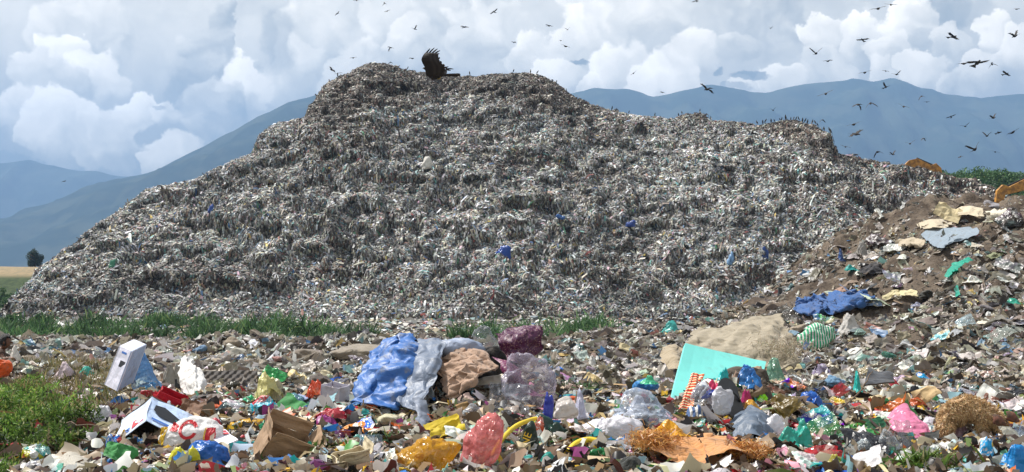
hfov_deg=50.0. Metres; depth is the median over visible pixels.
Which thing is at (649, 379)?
plastic bag
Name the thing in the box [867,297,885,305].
printed wrapper
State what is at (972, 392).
clear wrap
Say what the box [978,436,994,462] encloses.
plastic bag
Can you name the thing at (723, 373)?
plastic bag
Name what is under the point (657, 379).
printed wrapper
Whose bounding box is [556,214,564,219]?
scrap sheet
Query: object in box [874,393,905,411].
plastic bag
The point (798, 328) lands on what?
cloth rag
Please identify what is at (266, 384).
plastic bag
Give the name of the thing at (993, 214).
plastic sheet
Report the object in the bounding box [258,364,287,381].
plastic bag
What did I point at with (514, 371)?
plastic bag
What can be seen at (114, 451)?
cloth rag
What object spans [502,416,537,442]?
plastic hoop
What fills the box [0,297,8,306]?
bush
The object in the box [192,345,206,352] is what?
cloth rag
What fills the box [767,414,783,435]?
packet
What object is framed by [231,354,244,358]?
thin bag
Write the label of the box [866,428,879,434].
plastic bag
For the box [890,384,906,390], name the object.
plastic bag
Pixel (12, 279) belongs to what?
ground
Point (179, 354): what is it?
paper scrap
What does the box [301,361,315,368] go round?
paper scrap
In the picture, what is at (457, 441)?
cloth rag
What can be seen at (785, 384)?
printed wrapper
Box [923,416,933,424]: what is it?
plastic bag
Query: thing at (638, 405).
plastic bag
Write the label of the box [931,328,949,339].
printed wrapper
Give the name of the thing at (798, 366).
cardboard piece
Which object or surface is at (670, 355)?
burlap sheet
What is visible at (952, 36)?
flying bird
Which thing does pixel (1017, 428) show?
thin bag
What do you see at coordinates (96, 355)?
thin bag
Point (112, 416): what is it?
paper scrap
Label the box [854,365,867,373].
thin bag
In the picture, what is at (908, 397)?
cardboard piece
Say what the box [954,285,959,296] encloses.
cloth
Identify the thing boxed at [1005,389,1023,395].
plastic bag
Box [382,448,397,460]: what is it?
printed wrapper
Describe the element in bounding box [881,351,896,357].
thin bag
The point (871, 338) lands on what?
cloth rag
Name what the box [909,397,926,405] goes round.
plastic bag
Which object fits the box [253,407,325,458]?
cardboard box
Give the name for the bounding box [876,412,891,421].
printed wrapper
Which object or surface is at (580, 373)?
cloth rag
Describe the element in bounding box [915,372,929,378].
printed wrapper
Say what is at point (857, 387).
plastic bag
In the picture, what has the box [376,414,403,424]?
cloth rag
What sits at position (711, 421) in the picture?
cloth rag
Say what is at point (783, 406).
plastic bag
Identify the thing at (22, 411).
grass
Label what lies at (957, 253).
printed wrapper
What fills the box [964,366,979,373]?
plastic bag
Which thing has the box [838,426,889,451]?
plastic sheet
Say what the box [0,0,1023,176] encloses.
sky
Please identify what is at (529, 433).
packet
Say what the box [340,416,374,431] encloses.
snack bag
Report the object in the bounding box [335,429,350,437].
thin bag
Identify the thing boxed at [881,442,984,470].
leaf bundle
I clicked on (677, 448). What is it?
sacking
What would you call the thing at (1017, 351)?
cloth rag
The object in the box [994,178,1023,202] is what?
excavator
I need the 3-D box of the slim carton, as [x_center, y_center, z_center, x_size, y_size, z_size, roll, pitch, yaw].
[-4.348,1.447,12.353,0.338,0.527,0.680,0,-2,0]
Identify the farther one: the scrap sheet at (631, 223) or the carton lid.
the scrap sheet at (631, 223)
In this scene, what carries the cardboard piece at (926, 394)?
on the litter at (518, 460)
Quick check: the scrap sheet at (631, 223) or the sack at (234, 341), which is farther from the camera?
the scrap sheet at (631, 223)
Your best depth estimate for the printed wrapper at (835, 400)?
12.96 m
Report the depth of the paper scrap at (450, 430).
9.70 m
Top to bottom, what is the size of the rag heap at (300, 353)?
0.236 m
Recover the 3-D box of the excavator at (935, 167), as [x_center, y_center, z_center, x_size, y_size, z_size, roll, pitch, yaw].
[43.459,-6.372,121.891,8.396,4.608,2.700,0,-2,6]
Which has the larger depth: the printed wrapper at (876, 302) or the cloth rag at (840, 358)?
the printed wrapper at (876, 302)
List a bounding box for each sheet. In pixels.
[108,259,115,267]
[208,204,213,213]
[420,156,432,168]
[477,374,507,384]
[495,245,510,258]
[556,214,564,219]
[626,220,635,226]
[660,344,682,368]
[671,343,765,397]
[681,313,827,369]
[717,378,743,417]
[727,251,733,264]
[729,405,773,437]
[761,246,768,258]
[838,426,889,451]
[842,417,885,428]
[864,367,894,385]
[895,237,924,247]
[897,432,913,448]
[917,219,955,228]
[957,206,983,217]
[983,208,1006,220]
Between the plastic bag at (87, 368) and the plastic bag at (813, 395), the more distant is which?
the plastic bag at (87, 368)
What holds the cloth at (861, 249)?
on the waste terrain at (915, 269)
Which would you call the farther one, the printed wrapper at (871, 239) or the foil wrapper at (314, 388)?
the printed wrapper at (871, 239)
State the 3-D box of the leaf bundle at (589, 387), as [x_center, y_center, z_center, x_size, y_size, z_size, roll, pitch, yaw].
[0.882,1.929,14.363,0.749,0.205,0.584,0,-2,0]
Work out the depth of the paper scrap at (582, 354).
19.58 m
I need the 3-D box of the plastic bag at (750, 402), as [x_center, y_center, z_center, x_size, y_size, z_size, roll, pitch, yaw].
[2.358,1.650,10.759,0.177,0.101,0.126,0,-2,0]
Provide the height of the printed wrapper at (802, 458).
0.169 m
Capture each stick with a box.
[60,421,106,427]
[839,371,872,408]
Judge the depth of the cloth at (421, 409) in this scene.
10.81 m
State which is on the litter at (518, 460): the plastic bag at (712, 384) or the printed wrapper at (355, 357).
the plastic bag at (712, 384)
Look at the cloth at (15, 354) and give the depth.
17.32 m
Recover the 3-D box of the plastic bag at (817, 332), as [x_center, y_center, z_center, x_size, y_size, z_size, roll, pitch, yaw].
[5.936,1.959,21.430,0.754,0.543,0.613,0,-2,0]
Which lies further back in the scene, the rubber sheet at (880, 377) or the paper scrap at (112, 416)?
the rubber sheet at (880, 377)
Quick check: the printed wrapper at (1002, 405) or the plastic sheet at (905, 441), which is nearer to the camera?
the plastic sheet at (905, 441)
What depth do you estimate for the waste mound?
101.81 m
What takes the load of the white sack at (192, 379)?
on the waste terrain at (915, 269)
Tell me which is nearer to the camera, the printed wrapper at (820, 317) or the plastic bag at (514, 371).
the plastic bag at (514, 371)
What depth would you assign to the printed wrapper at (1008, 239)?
27.64 m
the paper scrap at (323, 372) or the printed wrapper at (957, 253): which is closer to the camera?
the paper scrap at (323, 372)
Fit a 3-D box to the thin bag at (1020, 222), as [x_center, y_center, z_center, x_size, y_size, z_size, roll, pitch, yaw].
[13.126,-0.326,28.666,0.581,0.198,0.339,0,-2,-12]
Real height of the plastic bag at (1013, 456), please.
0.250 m
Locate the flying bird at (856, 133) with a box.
[849,130,861,136]
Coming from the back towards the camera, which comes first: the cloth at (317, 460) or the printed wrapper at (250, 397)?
the printed wrapper at (250, 397)
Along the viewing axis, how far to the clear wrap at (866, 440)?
9.51 m
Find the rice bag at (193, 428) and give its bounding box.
[158,416,223,445]
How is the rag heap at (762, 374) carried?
on the waste terrain at (915, 269)
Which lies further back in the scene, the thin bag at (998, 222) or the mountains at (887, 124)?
the mountains at (887, 124)
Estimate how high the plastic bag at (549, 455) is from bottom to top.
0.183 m
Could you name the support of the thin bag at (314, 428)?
on the litter at (518, 460)
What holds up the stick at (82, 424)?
on the litter at (518, 460)
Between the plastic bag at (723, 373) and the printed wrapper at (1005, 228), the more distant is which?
the printed wrapper at (1005, 228)
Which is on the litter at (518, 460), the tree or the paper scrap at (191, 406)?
the paper scrap at (191, 406)
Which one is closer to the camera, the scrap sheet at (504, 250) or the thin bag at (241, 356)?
the thin bag at (241, 356)
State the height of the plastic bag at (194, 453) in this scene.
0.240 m
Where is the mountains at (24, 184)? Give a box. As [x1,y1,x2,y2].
[0,160,125,217]
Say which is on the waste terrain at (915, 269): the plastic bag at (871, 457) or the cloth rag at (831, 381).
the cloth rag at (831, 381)
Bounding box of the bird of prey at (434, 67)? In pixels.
[421,48,459,79]
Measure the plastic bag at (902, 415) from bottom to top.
0.265 m
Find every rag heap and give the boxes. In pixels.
[289,349,323,361]
[437,346,526,396]
[727,366,773,385]
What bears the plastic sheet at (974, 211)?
on the waste terrain at (915, 269)
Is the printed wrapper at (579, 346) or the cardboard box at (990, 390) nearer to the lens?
the cardboard box at (990, 390)
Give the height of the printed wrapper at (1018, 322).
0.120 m
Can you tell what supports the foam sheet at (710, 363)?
on the waste terrain at (915, 269)
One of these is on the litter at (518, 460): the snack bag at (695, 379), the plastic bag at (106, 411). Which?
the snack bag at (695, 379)
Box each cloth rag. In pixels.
[103,441,138,460]
[156,383,175,389]
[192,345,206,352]
[272,356,281,361]
[337,378,350,382]
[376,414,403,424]
[431,413,444,421]
[444,439,462,445]
[576,371,586,375]
[582,389,596,397]
[606,455,641,471]
[621,371,630,376]
[637,358,648,365]
[705,419,716,424]
[789,330,798,334]
[790,324,805,331]
[824,375,846,386]
[831,357,846,363]
[847,253,860,258]
[847,328,864,331]
[857,262,882,273]
[863,333,877,342]
[917,290,932,298]
[956,352,977,358]
[979,304,993,309]
[1013,348,1023,352]
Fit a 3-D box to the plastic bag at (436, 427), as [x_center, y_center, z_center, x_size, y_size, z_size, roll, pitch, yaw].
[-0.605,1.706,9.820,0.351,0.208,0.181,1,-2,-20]
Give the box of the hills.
[0,94,317,266]
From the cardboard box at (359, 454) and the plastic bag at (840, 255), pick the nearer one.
the cardboard box at (359, 454)
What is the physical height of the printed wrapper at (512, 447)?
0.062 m
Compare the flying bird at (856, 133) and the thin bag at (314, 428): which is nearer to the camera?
the thin bag at (314, 428)
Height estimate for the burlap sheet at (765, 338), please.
0.624 m
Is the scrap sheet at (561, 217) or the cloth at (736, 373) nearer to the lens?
the cloth at (736, 373)
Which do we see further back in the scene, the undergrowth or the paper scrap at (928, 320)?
the undergrowth
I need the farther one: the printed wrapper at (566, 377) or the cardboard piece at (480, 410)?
the printed wrapper at (566, 377)
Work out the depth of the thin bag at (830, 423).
10.13 m
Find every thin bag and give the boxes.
[89,350,105,357]
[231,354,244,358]
[292,393,304,400]
[308,424,316,437]
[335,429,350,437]
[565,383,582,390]
[622,378,628,389]
[769,303,799,319]
[804,444,844,457]
[806,412,842,437]
[831,382,850,396]
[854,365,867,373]
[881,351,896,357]
[941,386,955,390]
[986,325,1017,343]
[991,321,1008,327]
[995,220,1017,226]
[998,426,1018,439]
[1005,220,1023,226]
[1009,423,1023,431]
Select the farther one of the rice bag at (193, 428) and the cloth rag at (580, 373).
the cloth rag at (580, 373)
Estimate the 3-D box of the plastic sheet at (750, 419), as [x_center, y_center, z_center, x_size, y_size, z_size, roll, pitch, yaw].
[2.234,1.797,10.241,0.420,0.349,0.845,0,-2,14]
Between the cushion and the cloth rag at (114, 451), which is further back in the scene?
the cushion
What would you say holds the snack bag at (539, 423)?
on the litter at (518, 460)
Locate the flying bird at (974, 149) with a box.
[965,142,978,151]
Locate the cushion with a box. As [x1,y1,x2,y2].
[442,338,485,355]
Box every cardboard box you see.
[157,386,188,405]
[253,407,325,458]
[320,381,350,402]
[330,435,373,467]
[976,383,1014,402]
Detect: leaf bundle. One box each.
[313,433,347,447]
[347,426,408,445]
[559,377,605,390]
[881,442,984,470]
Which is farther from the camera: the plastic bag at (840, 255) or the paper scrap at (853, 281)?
the plastic bag at (840, 255)
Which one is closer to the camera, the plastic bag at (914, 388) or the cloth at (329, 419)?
the cloth at (329, 419)
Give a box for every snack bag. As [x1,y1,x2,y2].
[250,395,278,413]
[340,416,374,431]
[534,416,543,435]
[679,372,704,409]
[757,394,767,403]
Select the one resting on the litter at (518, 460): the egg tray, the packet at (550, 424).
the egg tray
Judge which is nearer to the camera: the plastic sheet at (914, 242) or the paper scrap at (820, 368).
the paper scrap at (820, 368)
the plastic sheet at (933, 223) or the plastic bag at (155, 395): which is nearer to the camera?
the plastic bag at (155, 395)
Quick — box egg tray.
[202,370,257,386]
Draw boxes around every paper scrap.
[45,338,57,346]
[109,414,122,420]
[173,352,187,356]
[180,398,206,415]
[277,392,306,409]
[298,394,310,403]
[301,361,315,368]
[320,369,332,375]
[361,408,374,415]
[444,426,464,437]
[457,392,473,400]
[573,350,589,358]
[638,369,648,374]
[767,384,786,394]
[802,357,813,362]
[815,364,828,372]
[829,406,836,415]
[832,371,849,378]
[835,286,846,291]
[843,280,857,286]
[860,293,888,304]
[894,361,909,369]
[895,331,911,340]
[919,316,936,324]
[925,430,939,438]
[949,328,961,336]
[970,242,983,247]
[986,251,1003,258]
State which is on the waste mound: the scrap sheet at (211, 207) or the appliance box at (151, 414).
the scrap sheet at (211, 207)
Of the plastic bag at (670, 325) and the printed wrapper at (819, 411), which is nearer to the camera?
the printed wrapper at (819, 411)
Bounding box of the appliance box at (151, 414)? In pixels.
[117,396,192,436]
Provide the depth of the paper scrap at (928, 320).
22.51 m
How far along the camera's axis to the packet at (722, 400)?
10.44 m
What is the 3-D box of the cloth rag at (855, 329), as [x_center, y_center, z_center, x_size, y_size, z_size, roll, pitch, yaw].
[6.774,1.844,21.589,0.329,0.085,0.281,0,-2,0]
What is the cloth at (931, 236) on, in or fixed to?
on the waste terrain at (915, 269)
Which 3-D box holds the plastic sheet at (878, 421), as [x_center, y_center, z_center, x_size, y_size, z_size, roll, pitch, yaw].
[3.465,1.880,10.822,0.471,0.171,0.273,0,-2,0]
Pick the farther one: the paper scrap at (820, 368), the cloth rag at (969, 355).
the cloth rag at (969, 355)
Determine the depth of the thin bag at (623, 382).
14.67 m
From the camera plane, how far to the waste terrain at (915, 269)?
28.97 m
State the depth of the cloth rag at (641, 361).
18.05 m
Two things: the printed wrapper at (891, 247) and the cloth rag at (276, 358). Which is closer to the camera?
the cloth rag at (276, 358)
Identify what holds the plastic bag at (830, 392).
on the litter at (518, 460)
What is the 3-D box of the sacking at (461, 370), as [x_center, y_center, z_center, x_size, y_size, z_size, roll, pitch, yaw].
[-0.512,1.448,11.667,0.743,0.474,0.809,0,-2,0]
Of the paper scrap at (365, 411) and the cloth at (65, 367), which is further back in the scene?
the cloth at (65, 367)
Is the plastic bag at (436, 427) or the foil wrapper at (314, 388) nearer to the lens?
the plastic bag at (436, 427)
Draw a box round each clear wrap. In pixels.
[844,439,870,446]
[959,388,974,394]
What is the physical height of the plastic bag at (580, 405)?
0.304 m
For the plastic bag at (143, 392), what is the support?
on the litter at (518, 460)
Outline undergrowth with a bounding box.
[942,166,1023,195]
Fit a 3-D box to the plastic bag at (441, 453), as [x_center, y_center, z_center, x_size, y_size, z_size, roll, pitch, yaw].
[-0.705,1.736,8.581,0.505,0.361,0.446,-1,-2,32]
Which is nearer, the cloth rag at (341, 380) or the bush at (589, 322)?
the cloth rag at (341, 380)
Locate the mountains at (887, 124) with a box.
[571,78,1023,174]
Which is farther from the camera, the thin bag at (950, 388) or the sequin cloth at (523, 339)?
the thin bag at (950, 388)
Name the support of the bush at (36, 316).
on the ground at (12, 279)
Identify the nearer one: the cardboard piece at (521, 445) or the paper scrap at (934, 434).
the cardboard piece at (521, 445)
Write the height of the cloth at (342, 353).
0.236 m
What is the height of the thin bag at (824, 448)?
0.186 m
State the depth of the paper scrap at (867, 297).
26.38 m
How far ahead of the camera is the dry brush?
10.56 m
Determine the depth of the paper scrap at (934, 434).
10.22 m
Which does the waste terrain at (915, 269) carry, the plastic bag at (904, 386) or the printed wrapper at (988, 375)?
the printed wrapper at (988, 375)
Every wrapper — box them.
[243,395,254,401]
[306,379,321,397]
[348,355,362,360]
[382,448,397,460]
[503,444,516,451]
[544,343,553,347]
[560,372,569,379]
[571,343,583,350]
[653,377,667,384]
[695,418,704,426]
[780,377,806,388]
[780,382,790,386]
[781,444,797,451]
[792,451,818,468]
[797,405,836,421]
[813,313,825,324]
[828,395,844,403]
[864,234,888,245]
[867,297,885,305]
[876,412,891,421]
[882,270,900,280]
[883,244,906,250]
[889,445,898,452]
[891,282,903,287]
[897,254,905,258]
[907,324,917,330]
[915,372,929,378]
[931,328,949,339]
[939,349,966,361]
[950,251,960,255]
[962,275,982,282]
[977,370,994,377]
[993,383,1004,387]
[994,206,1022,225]
[994,258,1023,273]
[994,400,1010,411]
[999,224,1012,232]
[1001,394,1023,401]
[1003,237,1012,242]
[1015,319,1023,324]
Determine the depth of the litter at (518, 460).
10.15 m
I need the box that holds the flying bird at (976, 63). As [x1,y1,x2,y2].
[967,60,987,67]
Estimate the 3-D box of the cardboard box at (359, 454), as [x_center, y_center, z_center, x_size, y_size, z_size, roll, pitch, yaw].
[-1.195,1.693,8.311,0.311,0.248,0.258,-12,17,-24]
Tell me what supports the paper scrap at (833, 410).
on the litter at (518, 460)
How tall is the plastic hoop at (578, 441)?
0.243 m
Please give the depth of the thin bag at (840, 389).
13.74 m
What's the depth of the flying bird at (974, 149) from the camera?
90.12 m
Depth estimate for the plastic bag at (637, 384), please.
14.25 m
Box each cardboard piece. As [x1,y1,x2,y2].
[455,401,472,412]
[477,407,482,415]
[516,441,530,450]
[584,372,602,382]
[619,343,629,350]
[785,364,801,369]
[888,393,910,400]
[911,385,941,404]
[933,201,962,222]
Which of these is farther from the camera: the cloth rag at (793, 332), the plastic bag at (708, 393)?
the cloth rag at (793, 332)
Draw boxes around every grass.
[0,352,160,411]
[0,371,105,471]
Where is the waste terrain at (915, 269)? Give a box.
[7,193,1023,461]
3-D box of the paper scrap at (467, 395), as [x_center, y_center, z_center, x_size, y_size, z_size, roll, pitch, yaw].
[-0.467,1.676,11.226,0.180,0.144,0.138,0,-2,-14]
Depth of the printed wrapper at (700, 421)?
10.41 m
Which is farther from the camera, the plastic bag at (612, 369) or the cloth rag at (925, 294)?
the cloth rag at (925, 294)
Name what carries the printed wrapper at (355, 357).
on the waste terrain at (915, 269)
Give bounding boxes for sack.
[54,449,87,469]
[178,355,206,394]
[223,336,240,347]
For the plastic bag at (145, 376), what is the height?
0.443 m
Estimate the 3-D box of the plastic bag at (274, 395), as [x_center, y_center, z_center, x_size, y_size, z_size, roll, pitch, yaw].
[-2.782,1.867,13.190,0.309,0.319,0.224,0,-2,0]
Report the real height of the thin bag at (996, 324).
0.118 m
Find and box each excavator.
[905,158,941,172]
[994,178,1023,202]
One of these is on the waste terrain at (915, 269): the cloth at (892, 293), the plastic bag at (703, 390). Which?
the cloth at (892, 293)
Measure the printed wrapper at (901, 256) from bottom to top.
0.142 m
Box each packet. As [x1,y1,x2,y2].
[21,443,50,460]
[519,421,538,449]
[534,414,567,433]
[543,392,553,417]
[553,396,578,418]
[589,448,605,455]
[711,386,733,414]
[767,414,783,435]
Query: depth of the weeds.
64.10 m
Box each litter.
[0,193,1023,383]
[0,357,1023,471]
[18,314,689,339]
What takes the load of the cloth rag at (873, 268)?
on the waste terrain at (915, 269)
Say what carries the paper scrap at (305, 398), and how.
on the litter at (518, 460)
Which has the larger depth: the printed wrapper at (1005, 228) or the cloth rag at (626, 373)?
the printed wrapper at (1005, 228)
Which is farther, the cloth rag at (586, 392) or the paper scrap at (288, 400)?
the cloth rag at (586, 392)
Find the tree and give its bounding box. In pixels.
[26,249,43,266]
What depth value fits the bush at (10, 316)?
79.50 m
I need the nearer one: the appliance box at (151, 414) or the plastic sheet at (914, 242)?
the appliance box at (151, 414)
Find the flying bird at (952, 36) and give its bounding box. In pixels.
[947,33,957,39]
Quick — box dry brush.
[933,392,1019,437]
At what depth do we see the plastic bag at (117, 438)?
9.83 m
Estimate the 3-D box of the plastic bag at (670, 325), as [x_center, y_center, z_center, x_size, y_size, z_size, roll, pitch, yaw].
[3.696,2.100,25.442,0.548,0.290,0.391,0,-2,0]
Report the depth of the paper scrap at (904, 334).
21.07 m
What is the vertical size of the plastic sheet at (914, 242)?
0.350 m
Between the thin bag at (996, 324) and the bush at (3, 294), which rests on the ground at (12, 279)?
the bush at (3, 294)
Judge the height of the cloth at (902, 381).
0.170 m
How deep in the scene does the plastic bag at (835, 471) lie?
7.96 m
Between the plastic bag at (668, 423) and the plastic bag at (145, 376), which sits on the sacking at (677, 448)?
the plastic bag at (668, 423)
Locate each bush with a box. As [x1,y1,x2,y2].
[0,287,12,301]
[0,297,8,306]
[2,314,18,321]
[30,313,46,321]
[581,318,602,329]
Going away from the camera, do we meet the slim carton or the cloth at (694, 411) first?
the cloth at (694, 411)
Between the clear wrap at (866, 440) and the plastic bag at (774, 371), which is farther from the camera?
the plastic bag at (774, 371)
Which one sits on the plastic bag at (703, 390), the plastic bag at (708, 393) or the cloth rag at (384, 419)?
the plastic bag at (708, 393)
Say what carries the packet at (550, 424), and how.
on the waste terrain at (915, 269)
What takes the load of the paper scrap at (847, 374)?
on the waste terrain at (915, 269)
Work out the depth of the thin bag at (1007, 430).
10.11 m
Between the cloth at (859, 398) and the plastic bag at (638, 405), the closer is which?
the plastic bag at (638, 405)
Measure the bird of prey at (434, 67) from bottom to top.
0.714 m
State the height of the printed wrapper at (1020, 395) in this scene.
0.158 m
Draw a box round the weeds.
[0,303,625,339]
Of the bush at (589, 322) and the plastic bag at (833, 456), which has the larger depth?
the bush at (589, 322)
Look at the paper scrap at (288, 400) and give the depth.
12.42 m
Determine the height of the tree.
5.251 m
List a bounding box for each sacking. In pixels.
[437,348,498,398]
[618,419,785,462]
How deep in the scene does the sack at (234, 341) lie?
20.99 m
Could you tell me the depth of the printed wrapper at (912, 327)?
21.43 m
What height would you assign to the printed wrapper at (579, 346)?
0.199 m
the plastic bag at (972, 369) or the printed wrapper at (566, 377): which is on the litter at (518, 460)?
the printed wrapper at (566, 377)
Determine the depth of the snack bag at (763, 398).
11.14 m
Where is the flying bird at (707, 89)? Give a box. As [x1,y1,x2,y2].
[701,84,713,93]
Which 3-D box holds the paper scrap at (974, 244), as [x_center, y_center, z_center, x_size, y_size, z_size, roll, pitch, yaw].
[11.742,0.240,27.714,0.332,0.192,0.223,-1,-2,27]
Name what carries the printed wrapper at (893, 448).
on the litter at (518, 460)
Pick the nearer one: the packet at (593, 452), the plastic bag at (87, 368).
the packet at (593, 452)
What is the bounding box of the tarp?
[793,289,875,316]
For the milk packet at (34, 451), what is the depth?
9.57 m
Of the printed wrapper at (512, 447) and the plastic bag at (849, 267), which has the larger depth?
the plastic bag at (849, 267)
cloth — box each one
[0,359,12,377]
[10,345,20,361]
[54,361,73,379]
[162,364,179,385]
[307,373,332,386]
[310,459,324,464]
[314,407,352,419]
[316,414,336,424]
[329,344,378,359]
[412,397,429,426]
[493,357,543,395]
[495,325,542,364]
[589,356,595,365]
[686,405,705,421]
[732,370,739,382]
[843,394,863,402]
[856,241,867,255]
[882,289,917,299]
[898,379,906,385]
[921,227,978,247]
[944,257,972,277]
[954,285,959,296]
[954,426,967,436]
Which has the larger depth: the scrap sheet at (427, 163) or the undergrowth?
the undergrowth
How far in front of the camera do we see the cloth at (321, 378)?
14.30 m
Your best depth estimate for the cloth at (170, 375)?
14.68 m
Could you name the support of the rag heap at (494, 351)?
on the waste terrain at (915, 269)
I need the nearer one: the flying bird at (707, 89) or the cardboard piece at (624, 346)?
the cardboard piece at (624, 346)
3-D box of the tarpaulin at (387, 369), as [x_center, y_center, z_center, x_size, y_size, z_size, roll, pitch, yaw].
[-1.314,1.433,11.869,0.725,0.734,1.427,0,-2,0]
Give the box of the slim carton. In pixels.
[104,339,146,390]
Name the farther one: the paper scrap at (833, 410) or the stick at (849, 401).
the stick at (849, 401)
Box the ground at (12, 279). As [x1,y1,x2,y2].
[0,182,1023,338]
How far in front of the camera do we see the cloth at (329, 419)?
10.45 m
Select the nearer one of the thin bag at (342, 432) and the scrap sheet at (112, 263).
the thin bag at (342, 432)
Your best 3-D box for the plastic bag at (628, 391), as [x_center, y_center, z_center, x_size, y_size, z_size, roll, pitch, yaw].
[1.228,1.626,10.355,0.592,0.391,0.463,0,-2,0]
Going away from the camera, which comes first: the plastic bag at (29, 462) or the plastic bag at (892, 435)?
the plastic bag at (29, 462)
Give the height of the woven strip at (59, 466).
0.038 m
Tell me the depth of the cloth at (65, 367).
15.31 m
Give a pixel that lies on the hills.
(48, 231)
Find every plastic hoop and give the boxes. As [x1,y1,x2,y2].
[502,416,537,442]
[564,437,596,453]
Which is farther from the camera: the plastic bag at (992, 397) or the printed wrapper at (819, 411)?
the plastic bag at (992, 397)
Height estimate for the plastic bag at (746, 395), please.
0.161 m
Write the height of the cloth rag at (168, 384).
0.165 m
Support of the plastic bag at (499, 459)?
on the waste terrain at (915, 269)
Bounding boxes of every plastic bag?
[25,461,41,466]
[79,366,93,375]
[89,405,111,422]
[105,434,121,444]
[131,352,161,389]
[140,390,153,396]
[153,391,166,402]
[168,445,200,464]
[189,440,230,463]
[222,399,242,409]
[225,381,239,388]
[230,418,263,428]
[251,371,283,402]
[258,364,287,381]
[269,378,285,402]
[396,436,461,469]
[423,413,465,436]
[460,412,503,466]
[496,455,502,464]
[501,352,556,406]
[504,405,518,411]
[529,452,553,464]
[558,403,588,419]
[569,423,590,432]
[575,388,585,419]
[582,415,642,439]
[608,367,616,372]
[612,387,672,419]
[615,395,650,416]
[632,378,658,391]
[639,375,658,384]
[654,419,690,436]
[661,320,677,332]
[690,381,711,400]
[701,389,714,398]
[707,380,717,390]
[716,367,728,380]
[738,364,762,389]
[741,389,751,402]
[744,399,761,409]
[760,405,771,412]
[766,357,785,380]
[766,393,804,418]
[778,418,812,447]
[797,322,835,349]
[801,391,824,405]
[815,462,846,471]
[824,386,838,396]
[828,454,841,467]
[837,313,859,334]
[838,249,845,260]
[844,264,859,270]
[852,444,881,468]
[853,370,862,392]
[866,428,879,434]
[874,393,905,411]
[879,428,901,447]
[887,403,929,437]
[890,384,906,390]
[909,385,918,394]
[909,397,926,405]
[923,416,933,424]
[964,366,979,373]
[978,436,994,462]
[984,393,1006,401]
[1000,444,1023,471]
[1004,397,1023,409]
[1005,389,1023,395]
[1007,298,1019,303]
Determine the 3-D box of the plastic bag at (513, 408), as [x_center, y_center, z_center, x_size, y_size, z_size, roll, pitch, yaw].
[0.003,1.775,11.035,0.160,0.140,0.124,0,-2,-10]
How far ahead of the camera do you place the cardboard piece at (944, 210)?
32.91 m
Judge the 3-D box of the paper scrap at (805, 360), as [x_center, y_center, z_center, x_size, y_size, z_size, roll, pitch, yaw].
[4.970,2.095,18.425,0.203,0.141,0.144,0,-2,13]
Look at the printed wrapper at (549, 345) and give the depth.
21.26 m
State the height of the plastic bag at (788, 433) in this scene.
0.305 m
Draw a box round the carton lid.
[214,429,237,445]
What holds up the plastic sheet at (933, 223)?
on the waste terrain at (915, 269)
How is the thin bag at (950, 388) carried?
on the litter at (518, 460)
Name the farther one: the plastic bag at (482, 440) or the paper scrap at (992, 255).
the paper scrap at (992, 255)
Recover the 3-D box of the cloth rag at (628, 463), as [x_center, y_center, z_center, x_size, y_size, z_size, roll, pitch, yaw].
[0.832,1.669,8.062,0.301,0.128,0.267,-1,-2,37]
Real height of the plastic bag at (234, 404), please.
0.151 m
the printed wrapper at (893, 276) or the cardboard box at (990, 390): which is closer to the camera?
the cardboard box at (990, 390)
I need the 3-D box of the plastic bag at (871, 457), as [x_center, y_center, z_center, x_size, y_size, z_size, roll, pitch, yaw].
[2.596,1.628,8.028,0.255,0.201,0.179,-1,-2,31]
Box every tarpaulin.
[350,333,418,410]
[396,338,446,410]
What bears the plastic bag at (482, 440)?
on the waste terrain at (915, 269)
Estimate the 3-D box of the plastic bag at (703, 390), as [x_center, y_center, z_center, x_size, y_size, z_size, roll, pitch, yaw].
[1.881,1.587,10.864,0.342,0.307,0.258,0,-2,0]
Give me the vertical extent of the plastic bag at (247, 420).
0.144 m
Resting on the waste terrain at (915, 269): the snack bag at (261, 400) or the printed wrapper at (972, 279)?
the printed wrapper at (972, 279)
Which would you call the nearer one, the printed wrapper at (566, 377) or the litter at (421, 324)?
the printed wrapper at (566, 377)
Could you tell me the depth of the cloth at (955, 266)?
26.29 m
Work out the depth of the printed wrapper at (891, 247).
31.54 m
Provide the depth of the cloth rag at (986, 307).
21.98 m
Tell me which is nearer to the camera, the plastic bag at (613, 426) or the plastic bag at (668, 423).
the plastic bag at (668, 423)
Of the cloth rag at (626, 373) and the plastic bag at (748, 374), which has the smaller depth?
the plastic bag at (748, 374)
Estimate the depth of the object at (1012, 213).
28.81 m
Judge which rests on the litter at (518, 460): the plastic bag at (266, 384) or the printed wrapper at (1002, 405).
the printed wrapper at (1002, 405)
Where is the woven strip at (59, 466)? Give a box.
[56,463,62,471]
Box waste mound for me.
[10,63,994,318]
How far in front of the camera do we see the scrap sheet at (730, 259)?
95.37 m
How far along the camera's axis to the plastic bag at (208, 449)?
8.59 m

